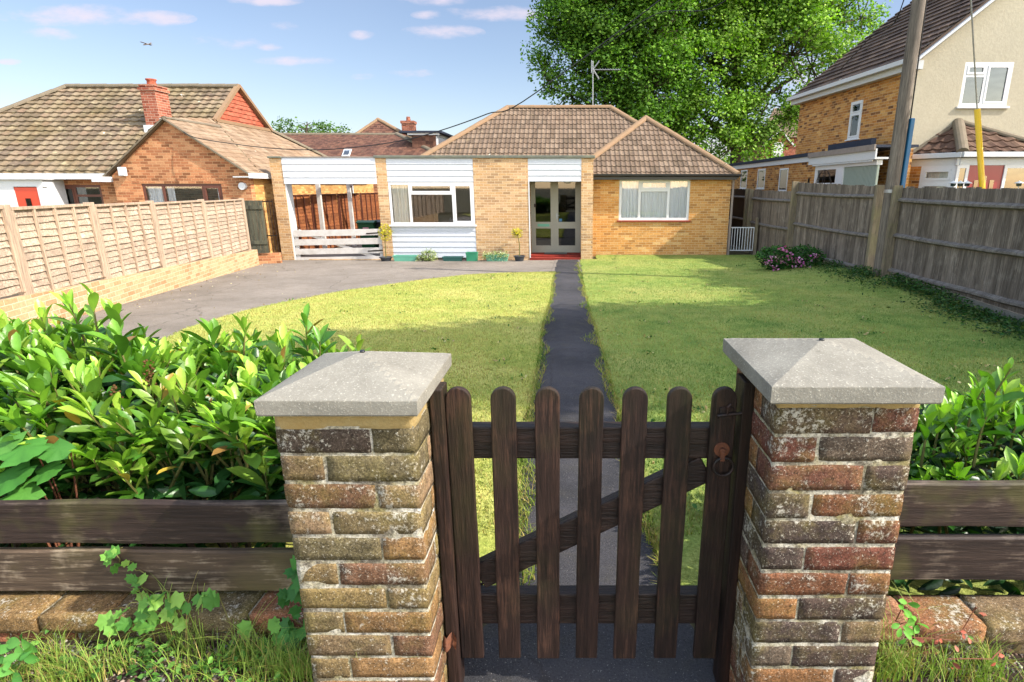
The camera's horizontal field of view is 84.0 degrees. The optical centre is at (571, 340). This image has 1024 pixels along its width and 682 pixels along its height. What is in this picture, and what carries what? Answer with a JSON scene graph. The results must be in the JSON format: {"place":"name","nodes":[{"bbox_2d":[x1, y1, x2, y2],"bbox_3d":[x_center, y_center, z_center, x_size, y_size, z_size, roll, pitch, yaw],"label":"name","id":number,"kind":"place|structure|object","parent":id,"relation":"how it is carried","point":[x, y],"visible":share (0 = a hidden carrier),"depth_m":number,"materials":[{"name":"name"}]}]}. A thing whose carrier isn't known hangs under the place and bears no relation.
{"place":"outdoors","nodes":[
{"label":"outdoors","id":0,"kind":"place"},
{"bbox_2d":[0,639,312,681],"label":"road verge","id":1,"kind":"structure","parent":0,"point":[93,648],"depth_m":1.70,"materials":[{"name":"green plant"}]},
{"bbox_2d":[0,630,39,681],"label":"broadleaf weed","id":2,"kind":"object","parent":1,"relation":"on","point":[25,655],"visible":1,"depth_m":1.60,"materials":[{"name":"green plant"}]},
{"bbox_2d":[0,629,286,681],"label":"verge weeds","id":3,"kind":"object","parent":1,"relation":"on","point":[146,653],"visible":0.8,"depth_m":1.66,"materials":[{"name":"green plant"}]},
{"bbox_2d":[191,588,281,650],"bbox_3d":[-1.001,0.865,1.715,0.276,0.254,0.074,0,15,0],"label":"ivy strand","id":4,"kind":"object","parent":1,"relation":"on","point":[209,599],"visible":0.65,"depth_m":1.71,"materials":[{"name":"green plant"}]},
{"bbox_2d":[276,555,305,661],"bbox_3d":[-0.821,0.792,1.667,0.120,0.362,0.067,0,15,0],"label":"ivy strand","id":5,"kind":"object","parent":1,"relation":"on","point":[291,593],"visible":0.81,"depth_m":1.67,"materials":[{"name":"green plant"}]},
{"bbox_2d":[1,645,1021,681],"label":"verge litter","id":6,"kind":"object","parent":1,"relation":"on","point":[209,654],"visible":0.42,"depth_m":1.67,"materials":[{"name":"brown plant"}]},
{"bbox_2d":[0,618,1023,681],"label":"verge grass","id":7,"kind":"structure","parent":1,"relation":"on","point":[296,664],"depth_m":1.65,"materials":[{"name":"green plant"}]},
{"bbox_2d":[1,271,554,592],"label":"lawn","id":8,"kind":"structure","parent":0,"point":[487,544],"depth_m":6.96,"materials":[{"name":"green plant"}]},
{"bbox_2d":[0,282,372,592],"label":"laurel hedge","id":9,"kind":"object","parent":8,"relation":"on","point":[137,414],"visible":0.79,"depth_m":2.08,"materials":[{"name":"green plant"}]},
{"bbox_2d":[30,244,554,341],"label":"driveway","id":10,"kind":"structure","parent":0,"point":[257,287],"depth_m":11.53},
{"bbox_2d":[258,252,281,264],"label":"boundary wall","id":11,"kind":"structure","parent":10,"relation":"on","point":[266,258],"depth_m":15.92,"materials":[{"name":"brown brick"}]},
{"bbox_2d":[244,200,268,252],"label":"side gate","id":12,"kind":"structure","parent":11,"relation":"on","point":[258,242],"depth_m":15.59,"materials":[{"name":"grey wood"}]},
{"bbox_2d":[29,259,533,331],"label":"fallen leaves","id":13,"kind":"object","parent":10,"relation":"on","point":[231,283],"visible":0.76,"depth_m":11.01,"materials":[{"name":"brown plant"}]},
{"bbox_2d":[315,184,356,247],"bbox_3d":[-6.846,-4.443,19.519,3.092,2.570,5.000,0,15,0],"label":"carport frame","id":14,"kind":"object","parent":10,"relation":"on","point":[320,206],"visible":0.27,"depth_m":18.90,"materials":[{"name":"white paint"}]},
{"bbox_2d":[309,259,380,259],"bbox_3d":[-6.575,-2.458,17.170,2.750,0.080,0.180,0,15,0],"label":"threshold strip","id":15,"kind":"object","parent":10,"relation":"on","point":[344,259],"visible":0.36,"depth_m":17.07,"materials":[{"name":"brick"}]},
{"bbox_2d":[356,220,378,247],"bbox_3d":[-7.058,-3.706,19.739,0.620,1.028,0.795,0,15,0],"label":"wheelie bin","id":16,"kind":"object","parent":10,"relation":"on","point":[366,224],"visible":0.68,"depth_m":19.37,"materials":[{"name":"green plastic"}]},
{"bbox_2d":[376,220,380,237],"bbox_3d":[-6.553,-3.772,19.980,0.620,1.028,0.795,0,15,0],"label":"wheelie bin","id":17,"kind":"object","parent":10,"relation":"on","point":[378,224],"visible":0.16,"depth_m":19.56,"materials":[{"name":"black plastic"}]},
{"bbox_2d":[378,223,392,260],"bbox_3d":[-5.463,-2.892,16.603,0.474,1.107,0.429,0,15,0],"label":"potted shrub","id":18,"kind":"object","parent":10,"relation":"on","point":[385,257],"visible":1,"depth_m":16.57,"materials":[{"name":"yellow plant"}]},
{"bbox_2d":[392,255,417,260],"bbox_3d":[-4.923,-2.451,16.736,0.709,0.177,0.227,0,15,0],"label":"planter trough","id":19,"kind":"object","parent":10,"relation":"on","point":[404,257],"visible":0.94,"depth_m":16.64,"materials":[{"name":"green plastic"}]},
{"bbox_2d":[415,248,437,260],"bbox_3d":[-4.294,-2.526,16.677,0.685,0.449,0.446,0,15,0],"label":"variegated plant","id":20,"kind":"object","parent":10,"relation":"on","point":[424,258],"visible":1,"depth_m":16.61,"materials":[{"name":"green plant"}]},
{"bbox_2d":[442,256,463,260],"bbox_3d":[-3.532,-2.438,16.761,0.595,0.137,0.227,0,15,0],"label":"planter trough","id":21,"kind":"object","parent":10,"relation":"on","point":[452,258],"visible":0.98,"depth_m":16.66,"materials":[{"name":"teal plastic"}]},
{"bbox_2d":[465,252,477,260],"bbox_3d":[-2.961,-2.500,16.744,0.345,0.267,0.227,0,15,0],"label":"square pot","id":22,"kind":"object","parent":10,"relation":"on","point":[471,256],"visible":0.98,"depth_m":16.64,"materials":[{"name":"green plastic"}]},
{"bbox_2d":[482,250,508,260],"bbox_3d":[-2.275,-2.554,16.691,0.814,0.445,0.560,0,15,0],"label":"planter trough","id":23,"kind":"object","parent":10,"relation":"on","point":[495,256],"visible":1,"depth_m":16.64,"materials":[{"name":"green plastic"}]},
{"bbox_2d":[511,227,524,260],"bbox_3d":[-1.594,-2.838,16.603,0.431,1.002,0.431,0,15,0],"label":"potted shrub","id":24,"kind":"object","parent":10,"relation":"on","point":[519,257],"visible":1,"depth_m":16.59,"materials":[{"name":"yellow plant"}]},
{"bbox_2d":[299,122,314,132],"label":"bare tree","id":25,"kind":"object","parent":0,"point":[307,128],"visible":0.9,"depth_m":54.49,"materials":[{"name":"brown wood"}]},
{"bbox_2d":[282,117,452,192],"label":"house","id":26,"kind":"structure","parent":0,"point":[377,131],"depth_m":30.14,"materials":[{"name":"brown tile"}]},
{"bbox_2d":[0,0,911,163],"label":"sky","id":27,"kind":"structure","parent":0,"point":[437,64],"materials":[{"name":"blue"}]},
{"bbox_2d":[0,639,1023,681],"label":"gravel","id":28,"kind":"structure","parent":0,"point":[163,679],"depth_m":1.69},
{"bbox_2d":[13,246,1023,628],"bbox_3d":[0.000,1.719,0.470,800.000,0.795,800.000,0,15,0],"label":"ground","id":29,"kind":"structure","parent":0,"point":[599,336],"depth_m":17.72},
{"bbox_2d":[0,427,79,546],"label":"sycamore sapling","id":30,"kind":"object","parent":29,"relation":"on","point":[17,458],"visible":0.62,"depth_m":1.85,"materials":[{"name":"plant"}]},
{"bbox_2d":[0,249,258,330],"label":"boundary wall","id":31,"kind":"structure","parent":29,"relation":"on","point":[136,286],"depth_m":9.35,"materials":[{"name":"brick"}]},
{"bbox_2d":[0,198,250,296],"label":"panel fence","id":32,"kind":"object","parent":31,"relation":"on","point":[47,247],"visible":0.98,"depth_m":8.78,"materials":[{"name":"beige wood"}]},
{"bbox_2d":[0,499,294,591],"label":"plank fence","id":33,"kind":"object","parent":29,"relation":"on","point":[140,521],"visible":0.74,"depth_m":1.77,"materials":[{"name":"brown wood"}]},
{"bbox_2d":[100,545,149,601],"bbox_3d":[-1.399,0.744,1.774,0.135,0.218,0.054,0,15,0],"label":"ivy strand","id":34,"kind":"object","parent":33,"relation":"attached to","point":[112,553],"visible":0.91,"depth_m":1.76,"materials":[{"name":"green plant"}]},
{"bbox_2d":[0,590,306,641],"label":"edging wall","id":35,"kind":"structure","parent":29,"relation":"on","point":[36,612],"depth_m":1.77,"materials":[{"name":"brick"}]},
{"bbox_2d":[94,589,190,637],"bbox_3d":[-1.287,0.821,1.702,0.300,0.155,0.063,0,15,0],"label":"ivy strand","id":36,"kind":"object","parent":35,"relation":"attached to","point":[155,602],"visible":1,"depth_m":1.71,"materials":[{"name":"green plant"}]},
{"bbox_2d":[0,78,373,257],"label":"neighbour house","id":37,"kind":"structure","parent":29,"relation":"on","point":[78,143],"depth_m":17.05,"materials":[{"name":"beige tile"}]},
{"bbox_2d":[14,187,40,206],"bbox_3d":[-15.512,-3.342,16.340,0.665,2.123,0.075,0,15,0],"label":"door","id":38,"kind":"structure","parent":37,"relation":"in","point":[26,196],"depth_m":16.10,"materials":[{"name":"red paint"}]},
{"bbox_2d":[65,185,103,203],"bbox_3d":[-14.615,-4.090,16.868,1.383,1.100,0.082,0,15,0],"label":"window","id":39,"kind":"structure","parent":37,"relation":"in","point":[76,194],"depth_m":16.77,"materials":[{"name":"brown glass"}]},
{"bbox_2d":[142,184,222,201],"bbox_3d":[-10.998,-3.840,16.151,2.246,1.250,0.167,0,15,0],"label":"window","id":40,"kind":"structure","parent":37,"relation":"in","point":[157,192],"depth_m":16.01,"materials":[{"name":"white glass"}]},
{"bbox_2d":[271,115,317,132],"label":"tree","id":41,"kind":"object","parent":29,"relation":"on","point":[286,123],"visible":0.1,"depth_m":56.51,"materials":[{"name":"green plant"}]},
{"bbox_2d":[290,119,350,132],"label":"tree","id":42,"kind":"object","parent":29,"relation":"on","point":[322,126],"visible":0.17,"depth_m":57.78,"materials":[{"name":"green plant"}]},
{"bbox_2d":[293,193,379,248],"bbox_3d":[-8.383,-4.715,21.700,0.060,1.856,9.709,1,15,4],"label":"panel fence","id":43,"kind":"object","parent":29,"relation":"on","point":[367,204],"visible":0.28,"depth_m":20.11,"materials":[{"name":"orange wood"}]},
{"bbox_2d":[254,350,451,681],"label":"gate pillar","id":44,"kind":"structure","parent":29,"relation":"on","point":[354,438],"depth_m":1.42,"materials":[{"name":"brick"}]},
{"bbox_2d":[429,382,464,681],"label":"gate post","id":45,"kind":"object","parent":44,"relation":"attached to","point":[456,670],"visible":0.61,"depth_m":1.56,"materials":[{"name":"brown wood"}]},
{"bbox_2d":[445,386,741,658],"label":"garden gate","id":46,"kind":"structure","parent":45,"relation":"attached to","point":[680,443],"depth_m":1.58,"materials":[{"name":"brown wood"}]},
{"bbox_2d":[443,632,456,652],"bbox_3d":[-0.356,0.873,1.638,0.044,0.045,0.036,0,15,0],"label":"dead leaf","id":47,"kind":"object","parent":44,"relation":"attached to","point":[449,641],"visible":1,"depth_m":1.64,"materials":[{"name":"plant"}]},
{"bbox_2d":[267,105,741,259],"bbox_3d":[-1.802,-5.903,20.457,13.934,5.092,8.520,0,15,0],"label":"bungalow","id":48,"kind":"object","parent":29,"relation":"on","point":[576,182],"visible":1,"depth_m":17.62,"materials":[{"name":"brick"}]},
{"bbox_2d":[293,229,382,259],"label":"field gate","id":49,"kind":"structure","parent":48,"relation":"attached to","point":[319,240],"depth_m":16.97,"materials":[{"name":"white paint"}]},
{"bbox_2d":[388,182,476,226],"bbox_3d":[-4.123,-4.027,16.674,2.586,1.259,0.232,0,15,0],"label":"window","id":50,"kind":"structure","parent":48,"relation":"in","point":[402,192],"depth_m":16.68,"materials":[{"name":"white plastic"}]},
{"bbox_2d":[533,182,552,251],"bbox_3d":[-0.901,-3.937,17.613,0.611,2.339,0.064,0,15,0],"label":"door","id":51,"kind":"structure","parent":48,"relation":"in","point":[542,191],"depth_m":17.62,"materials":[{"name":"grey paint"}]},
{"bbox_2d":[555,182,578,251],"bbox_3d":[-0.163,-3.929,17.587,0.726,2.339,0.119,0,15,0],"label":"door","id":52,"kind":"structure","parent":48,"relation":"in","point":[566,195],"depth_m":17.63,"materials":[{"name":"grey paint"}]},
{"bbox_2d":[591,60,620,108],"bbox_3d":[1.200,-9.126,20.182,1.041,1.634,0.450,0,15,0],"label":"tv aerial","id":53,"kind":"object","parent":48,"relation":"on","point":[592,69],"visible":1,"depth_m":20.04,"materials":[{"name":"metal"}]},
{"bbox_2d":[617,180,690,221],"bbox_3d":[2.586,-4.432,17.802,2.334,1.317,0.202,0,15,0],"label":"window","id":54,"kind":"structure","parent":48,"relation":"in","point":[639,200],"depth_m":17.86,"materials":[{"name":"white plastic"}]},
{"bbox_2d":[131,574,975,672],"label":"tall verge grass","id":55,"kind":"structure","parent":29,"relation":"on","point":[202,639],"depth_m":1.71,"materials":[{"name":"green plant"}]},
{"bbox_2d":[520,0,715,142],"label":"oak tree","id":56,"kind":"object","parent":29,"relation":"on","point":[581,29],"visible":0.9,"depth_m":28.16,"materials":[{"name":"green plant"}]},
{"bbox_2d":[704,141,727,160],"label":"tree","id":57,"kind":"object","parent":29,"relation":"on","point":[719,149],"visible":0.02,"depth_m":46.93,"materials":[{"name":"plant"}]},
{"bbox_2d":[726,219,729,254],"bbox_3d":[4.995,-3.295,18.227,0.080,1.237,0.100,0,15,0],"label":"gate post","id":58,"kind":"object","parent":29,"relation":"on","point":[727,236],"visible":0.39,"depth_m":18.16,"materials":[{"name":"grey wood"}]},
{"bbox_2d":[730,227,754,250],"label":"metal gate","id":59,"kind":"structure","parent":58,"relation":"attached to","point":[742,238],"depth_m":18.22,"materials":[{"name":"white metal"}]},
{"bbox_2d":[690,121,773,163],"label":"tree","id":60,"kind":"object","parent":29,"relation":"on","point":[745,157],"visible":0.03,"depth_m":40.97,"materials":[{"name":"green plant"}]},
{"bbox_2d":[729,189,748,251],"bbox_3d":[5.942,-4.857,22.523,0.188,2.383,7.013,0,15,0],"label":"board fence","id":61,"kind":"object","parent":29,"relation":"on","point":[740,204],"visible":0.24,"depth_m":20.24,"materials":[{"name":"brown wood"}]},
{"bbox_2d":[752,218,758,254],"bbox_3d":[5.914,-3.319,18.220,0.080,1.287,0.100,0,15,0],"label":"gate post","id":62,"kind":"object","parent":29,"relation":"on","point":[755,236],"visible":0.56,"depth_m":18.18,"materials":[{"name":"grey wood"}]},
{"bbox_2d":[636,0,892,163],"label":"oak tree","id":63,"kind":"object","parent":29,"relation":"on","point":[752,29],"visible":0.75,"depth_m":30.52,"materials":[{"name":"green plant"}]},
{"bbox_2d":[744,189,790,257],"bbox_3d":[5.983,-3.429,17.341,0.185,2.356,3.563,0,15,-1],"label":"board fence","id":64,"kind":"object","parent":29,"relation":"on","point":[769,209],"visible":0.63,"depth_m":17.38,"materials":[{"name":"wood"}]},
{"bbox_2d":[815,170,831,183],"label":"wire dome","id":65,"kind":"structure","parent":29,"relation":"on","point":[823,177],"depth_m":15.74,"materials":[{"name":"metal"}]},
{"bbox_2d":[723,338,945,681],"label":"gate pillar","id":66,"kind":"structure","parent":29,"relation":"on","point":[834,425],"depth_m":1.39,"materials":[{"name":"brick"}]},
{"bbox_2d":[713,373,754,681],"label":"gate post","id":67,"kind":"object","parent":66,"relation":"attached to","point":[745,390],"visible":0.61,"depth_m":1.57,"materials":[{"name":"brown wood"}]},
{"bbox_2d":[785,181,884,272],"bbox_3d":[6.104,-2.598,13.544,0.188,2.396,4.100,-1,15,-2],"label":"board fence","id":68,"kind":"object","parent":29,"relation":"on","point":[839,222],"visible":0.66,"depth_m":13.13,"materials":[{"name":"wood"}]},
{"bbox_2d":[728,0,1023,203],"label":"two storey house","id":69,"kind":"structure","parent":29,"relation":"on","point":[847,112],"depth_m":14.59,"materials":[{"name":"brick"}]},
{"bbox_2d":[740,170,747,188],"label":"window","id":70,"kind":"structure","parent":69,"relation":"in","point":[743,181],"depth_m":25.07,"materials":[{"name":"beige glass"}]},
{"bbox_2d":[756,168,765,188],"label":"window","id":71,"kind":"structure","parent":69,"relation":"in","point":[761,172],"depth_m":22.69,"materials":[{"name":"beige glass"}]},
{"bbox_2d":[778,168,788,190],"bbox_3d":[7.625,-5.802,20.327,0.070,0.793,0.851,0,15,0],"label":"window","id":72,"kind":"structure","parent":69,"relation":"in","point":[783,175],"depth_m":20.33,"materials":[{"name":"beige glass"}]},
{"bbox_2d":[845,100,863,140],"bbox_3d":[8.462,-6.579,16.889,0.110,1.100,0.729,-1,15,-4],"label":"window","id":73,"kind":"structure","parent":69,"relation":"in","point":[857,106],"depth_m":16.88,"materials":[{"name":"white plastic"}]},
{"bbox_2d":[843,165,879,185],"bbox_3d":[7.630,-3.305,15.266,0.060,2.720,1.754,0,15,0],"label":"garage door","id":74,"kind":"structure","parent":69,"relation":"in","point":[867,175],"depth_m":14.84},
{"bbox_2d":[918,165,955,187],"bbox_3d":[9.278,-3.551,14.496,0.138,1.800,0.885,-7,17,-23],"label":"door","id":75,"kind":"structure","parent":69,"relation":"in","point":[937,176],"depth_m":14.33,"materials":[{"name":"white plastic"}]},
{"bbox_2d":[953,165,969,188],"bbox_3d":[9.552,-3.094,14.150,0.295,2.500,0.090,0,15,0],"label":"window","id":76,"kind":"structure","parent":69,"relation":"in","point":[961,171],"depth_m":13.85,"materials":[{"name":"white plastic"}]},
{"bbox_2d":[956,62,1013,108],"bbox_3d":[10.541,-6.507,14.403,1.345,1.089,0.140,0,15,0],"label":"window","id":77,"kind":"structure","parent":69,"relation":"in","point":[993,79],"depth_m":14.40,"materials":[{"name":"white plastic"}]},
{"bbox_2d":[967,165,1003,188],"bbox_3d":[10.133,-3.095,14.154,0.866,2.500,0.062,0,15,0],"label":"door","id":78,"kind":"structure","parent":69,"relation":"in","point":[993,173],"depth_m":13.87,"materials":[{"name":"red paint"}]},
{"bbox_2d":[1000,165,1023,188],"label":"window","id":79,"kind":"structure","parent":69,"relation":"in","point":[1012,174],"depth_m":13.86,"materials":[{"name":"beige glass"}]},
{"bbox_2d":[873,0,927,275],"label":"telegraph pole","id":80,"kind":"object","parent":29,"relation":"on","point":[900,148],"visible":0.75,"depth_m":10.43,"materials":[{"name":"brown wood"}]},
{"bbox_2d":[183,0,659,149],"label":"overhead cable","id":81,"kind":"object","parent":80,"relation":"attached to","point":[457,124],"visible":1,"depth_m":12.54,"materials":[{"name":"black rubber"}]},
{"bbox_2d":[582,0,725,59],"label":"overhead cable","id":82,"kind":"object","parent":80,"relation":"attached to","point":[658,13],"visible":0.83,"depth_m":15.76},
{"bbox_2d":[766,0,903,140],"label":"overhead cable","id":83,"kind":"object","parent":80,"relation":"attached to","point":[854,54],"visible":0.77,"depth_m":15.36,"materials":[{"name":"black rubber"}]},
{"bbox_2d":[878,594,1023,653],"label":"edging wall","id":84,"kind":"structure","parent":29,"relation":"on","point":[1004,617],"depth_m":1.73,"materials":[{"name":"brick"}]},
{"bbox_2d":[880,185,1023,321],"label":"board fence","id":85,"kind":"object","parent":29,"relation":"on","point":[967,242],"visible":0.9,"depth_m":8.56,"materials":[{"name":"wood"}]},
{"bbox_2d":[949,181,957,186],"bbox_3d":[7.540,-2.556,11.327,0.170,1.271,0.170,0,15,0],"label":"garden lantern","id":86,"kind":"object","parent":29,"relation":"on","point":[952,183],"visible":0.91,"depth_m":11.15,"materials":[{"name":"metal"}]},
{"bbox_2d":[890,480,1023,579],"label":"plank fence","id":87,"kind":"object","parent":29,"relation":"on","point":[999,503],"visible":0.53,"depth_m":1.72,"materials":[{"name":"brown wood"}]},
{"bbox_2d":[894,357,1023,594],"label":"laurel shrub","id":88,"kind":"object","parent":29,"relation":"on","point":[959,424],"visible":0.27,"depth_m":2.04,"materials":[{"name":"green plant"}]},
{"bbox_2d":[957,181,964,187],"bbox_3d":[7.677,-2.556,11.327,0.170,1.271,0.170,0,15,0],"label":"garden lantern","id":89,"kind":"object","parent":29,"relation":"on","point":[959,183],"visible":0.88,"depth_m":11.14,"materials":[{"name":"metal"}]},
{"bbox_2d":[970,0,985,188],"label":"stay wire","id":90,"kind":"object","parent":29,"relation":"on","point":[979,144],"visible":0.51,"depth_m":11.27,"materials":[{"name":"yellow plastic"}]},
{"bbox_2d":[1015,181,1023,188],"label":"garden lantern","id":91,"kind":"object","parent":29,"relation":"on","point":[1018,183],"visible":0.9,"depth_m":11.15,"materials":[{"name":"metal"}]},
{"bbox_2d":[544,252,566,253],"bbox_3d":[-0.511,-2.743,17.667,0.700,0.016,0.430,0,15,0],"label":"door mat","id":92,"kind":"object","parent":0,"point":[555,253],"depth_m":17.53,"materials":[{"name":"red plastic"}]},
{"bbox_2d":[552,260,582,271],"bbox_3d":[-0.100,-2.029,15.205,0.800,0.156,3.777,0,15,0],"label":"front apron","id":93,"kind":"object","parent":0,"point":[554,266],"visible":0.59,"depth_m":15.23,"materials":[{"name":"grey concrete"}]},
{"bbox_2d":[464,260,715,681],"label":"path","id":94,"kind":"structure","parent":0,"point":[572,372],"depth_m":2.28,"materials":[{"name":"grey asphalt"}]},
{"bbox_2d":[495,262,684,584],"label":"path edge grass","id":95,"kind":"structure","parent":94,"relation":"on","point":[652,537],"depth_m":3.97,"materials":[{"name":"green plant"}]},
{"bbox_2d":[744,108,798,160],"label":"distant house","id":96,"kind":"structure","parent":0,"point":[791,150],"depth_m":43.64,"materials":[{"name":"red brick"}]},
{"bbox_2d":[579,254,1023,594],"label":"lawn","id":97,"kind":"structure","parent":0,"point":[690,558],"depth_m":7.14,"materials":[{"name":"green plant"}]},
{"bbox_2d":[88,264,1023,510],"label":"lawn weeds","id":98,"kind":"object","parent":97,"relation":"on","point":[693,504],"visible":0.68,"depth_m":6.67,"materials":[{"name":"green plant"}]},
{"bbox_2d":[755,243,826,270],"bbox_3d":[5.249,-2.003,13.605,1.779,0.712,1.042,0,15,0],"label":"pink shrub","id":99,"kind":"object","parent":97,"relation":"on","point":[792,257],"visible":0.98,"depth_m":13.42,"materials":[{"name":"green plant"}]},
{"bbox_2d":[789,259,1023,347],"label":"ground ivy","id":100,"kind":"object","parent":97,"relation":"on","point":[899,280],"visible":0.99,"depth_m":8.41,"materials":[{"name":"green plant"}]},
{"bbox_2d":[873,653,1023,681],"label":"road verge","id":101,"kind":"structure","parent":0,"point":[1014,675],"depth_m":1.67,"materials":[{"name":"green plant"}]},
{"bbox_2d":[891,599,928,645],"bbox_3d":[0.961,0.809,1.626,0.111,0.139,0.061,0,15,0],"label":"willow weed","id":102,"kind":"object","parent":101,"relation":"on","point":[908,632],"visible":0.99,"depth_m":1.62,"materials":[{"name":"plant"}]},
{"bbox_2d":[912,607,1003,668],"bbox_3d":[1.100,0.850,1.601,0.268,0.123,0.106,-3,16,-12],"label":"red weed","id":103,"kind":"object","parent":101,"relation":"on","point":[918,640],"visible":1,"depth_m":1.61,"materials":[{"name":"plant"}]},
{"bbox_3d":[-9.203,-3.278,16.624,0.070,1.850,0.100,0,15,0],"label":"gate post","id":104,"kind":"object","parent":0,"visible":0},
{"bbox_2d":[262,200,278,250],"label":"iron gate","id":105,"kind":"structure","parent":104,"relation":"attached to","point":[270,235],"depth_m":16.59,"materials":[{"name":"black metal"}]}
]}

